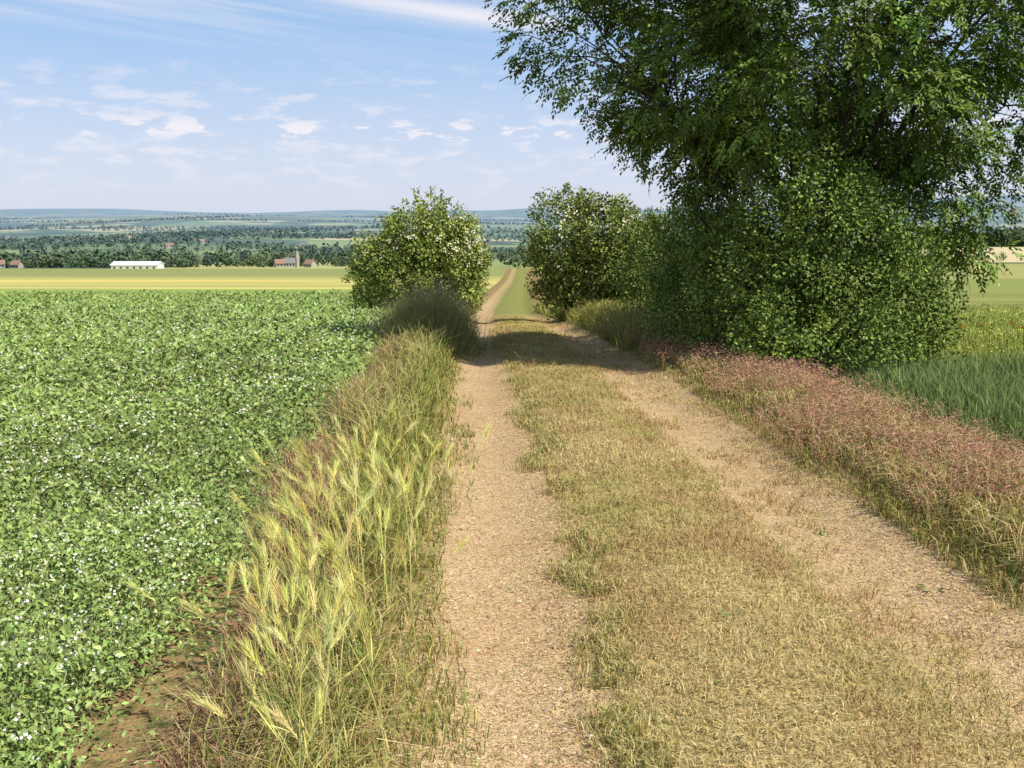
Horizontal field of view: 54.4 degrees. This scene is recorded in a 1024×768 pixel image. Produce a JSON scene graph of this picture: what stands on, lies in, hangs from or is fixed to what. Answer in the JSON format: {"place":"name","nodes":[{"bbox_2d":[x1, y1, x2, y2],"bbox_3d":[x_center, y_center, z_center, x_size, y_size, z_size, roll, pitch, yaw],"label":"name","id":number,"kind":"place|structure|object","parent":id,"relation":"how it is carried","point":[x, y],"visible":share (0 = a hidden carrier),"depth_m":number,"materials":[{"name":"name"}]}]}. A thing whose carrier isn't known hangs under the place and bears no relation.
{"place":"outdoors","nodes":[
{"label":"outdoors","id":0,"kind":"place"},
{"bbox_2d":[0,195,1023,767],"bbox_3d":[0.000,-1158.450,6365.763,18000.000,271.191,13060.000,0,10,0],"label":"ground","id":1,"kind":"structure","parent":0,"point":[506,293],"depth_m":6.68,"materials":[{"name":"beige soil"}]},
{"bbox_2d":[10,261,23,267],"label":"walls","id":2,"kind":"structure","parent":1,"relation":"on","point":[20,265],"depth_m":555.32,"materials":[{"name":"white paint"}]},
{"bbox_2d":[9,260,23,264],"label":"roof","id":3,"kind":"structure","parent":2,"relation":"on","point":[14,262],"depth_m":555.37,"materials":[{"name":"tile"}]},
{"bbox_2d":[110,261,164,268],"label":"farm shed","id":4,"kind":"structure","parent":1,"relation":"on","point":[137,264],"depth_m":413.42,"materials":[{"name":"white metal"}]},
{"bbox_2d":[113,267,154,268],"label":"windows","id":5,"kind":"structure","parent":4,"relation":"in","point":[113,267],"depth_m":413.28,"materials":[{"name":"grey glass"}]},
{"bbox_2d":[0,249,409,267],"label":"tree row","id":6,"kind":"object","parent":1,"relation":"on","point":[54,259],"visible":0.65,"depth_m":575.00,"materials":[{"name":"green plant"}]},
{"bbox_2d":[0,288,473,767],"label":"pea field plants","id":7,"kind":"object","parent":1,"relation":"on","point":[48,336],"visible":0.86,"depth_m":8.65,"materials":[{"name":"green plant"}]},
{"bbox_2d":[0,294,387,760],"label":"pea flowers","id":8,"kind":"object","parent":7,"relation":"attached to","point":[29,737],"visible":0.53,"depth_m":7.80,"materials":[{"name":"white plant"}]},
{"bbox_2d":[285,251,299,266],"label":"village church","id":9,"kind":"structure","parent":1,"relation":"on","point":[291,262],"depth_m":551.47,"materials":[{"name":"stone"}]},
{"bbox_2d":[121,399,492,767],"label":"wall barley","id":10,"kind":"object","parent":1,"relation":"on","point":[315,551],"depth_m":4.90,"materials":[{"name":"yellow plant"}]},
{"bbox_2d":[304,261,316,266],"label":"walls","id":11,"kind":"structure","parent":1,"relation":"on","point":[313,264],"depth_m":551.27,"materials":[{"name":"white paint"}]},
{"bbox_2d":[303,259,316,263],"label":"roof","id":12,"kind":"structure","parent":11,"relation":"on","point":[308,261],"depth_m":551.42,"materials":[{"name":"tile"}]},
{"bbox_2d":[340,186,493,312],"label":"elder bush","id":13,"kind":"object","parent":1,"relation":"on","point":[454,239],"visible":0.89,"depth_m":40.55,"materials":[{"name":"green plant"}]},
{"bbox_2d":[353,271,519,362],"bbox_3d":[-1.843,-1.920,24.493,4.898,2.545,14.581,0,10,0],"label":"tall grass clump","id":14,"kind":"object","parent":1,"relation":"on","point":[427,311],"visible":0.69,"depth_m":20.72,"materials":[{"name":"green plant"}]},
{"bbox_2d":[406,250,555,266],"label":"tree row","id":15,"kind":"object","parent":1,"relation":"on","point":[516,259],"visible":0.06,"depth_m":538.33,"materials":[{"name":"green plant"}]},
{"bbox_2d":[0,213,1023,262],"bbox_3d":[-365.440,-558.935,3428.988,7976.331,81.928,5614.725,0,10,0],"label":"distant trees","id":16,"kind":"object","parent":1,"relation":"on","point":[40,242],"visible":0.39,"depth_m":1676.46,"materials":[{"name":"green plant"}]},
{"bbox_2d":[92,293,1023,767],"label":"verge grass","id":17,"kind":"structure","parent":1,"relation":"on","point":[404,373],"depth_m":7.03,"materials":[{"name":"plant"}]},
{"bbox_2d":[514,181,682,322],"bbox_3d":[3.236,-4.555,35.400,6.820,5.251,4.264,6,11,30],"label":"elder bush","id":18,"kind":"object","parent":1,"relation":"on","point":[581,266],"visible":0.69,"depth_m":34.96,"materials":[{"name":"green plant"}]},
{"bbox_2d":[605,198,771,328],"bbox_3d":[4.572,-2.984,26.009,4.037,4.189,7.956,0,10,0],"label":"hawthorn bush","id":19,"kind":"object","parent":1,"relation":"on","point":[650,252],"visible":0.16,"depth_m":26.30,"materials":[{"name":"green plant"}]},
{"bbox_2d":[501,455,943,684],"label":"track weeds","id":20,"kind":"object","parent":1,"relation":"on","point":[822,531],"visible":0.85,"depth_m":6.46,"materials":[{"name":"green plant"}]},
{"bbox_2d":[433,400,1023,767],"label":"pebbles","id":21,"kind":"object","parent":1,"relation":"on","point":[536,738],"visible":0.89,"depth_m":5.57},
{"bbox_2d":[482,0,1023,355],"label":"ash tree","id":22,"kind":"object","parent":1,"relation":"on","point":[731,48],"visible":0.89,"depth_m":17.31,"materials":[{"name":"green plant"}]},
{"bbox_2d":[622,121,980,384],"bbox_3d":[4.525,-2.140,16.727,6.124,4.452,4.864,6,12,32],"label":"hawthorn bush","id":23,"kind":"object","parent":1,"relation":"on","point":[881,324],"visible":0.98,"depth_m":16.05,"materials":[{"name":"green plant"}]},
{"bbox_2d":[685,303,1023,371],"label":"mustard field plants","id":24,"kind":"object","parent":1,"relation":"on","point":[992,322],"visible":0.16,"depth_m":23.48,"materials":[{"name":"leaf"},{"name":"petal"}]},
{"bbox_2d":[794,345,1023,457],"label":"wheat field plants","id":25,"kind":"object","parent":1,"relation":"on","point":[975,389],"visible":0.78,"depth_m":13.15,"materials":[{"name":"green plant"}]},
{"bbox_2d":[905,225,1023,260],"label":"tree row","id":26,"kind":"object","parent":1,"relation":"on","point":[1018,236],"visible":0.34,"depth_m":395.63,"materials":[{"name":"green plant"}]},
{"bbox_2d":[956,319,1023,354],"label":"poppies","id":27,"kind":"object","parent":1,"relation":"on","point":[980,336],"visible":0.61,"depth_m":18.66,"materials":[{"name":"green plant"}]},
{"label":"walls","id":28,"kind":"object","parent":1,"relation":"on","visible":0},
{"bbox_2d":[273,259,285,263],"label":"roof","id":29,"kind":"structure","parent":28,"relation":"on","point":[279,261],"depth_m":557.05,"materials":[{"name":"tile"}]},
{"bbox_2d":[0,0,1023,212],"label":"sky","id":30,"kind":"structure","parent":0,"point":[213,106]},
{"bbox_2d":[368,316,1023,767],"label":"track grass","id":31,"kind":"structure","parent":0,"point":[546,440],"depth_m":6.04,"materials":[{"name":"plant"}]},
{"bbox_2d":[596,317,1023,529],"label":"brome grass","id":32,"kind":"structure","parent":0,"point":[852,417],"depth_m":10.26,"materials":[{"name":"plant"}]}
]}

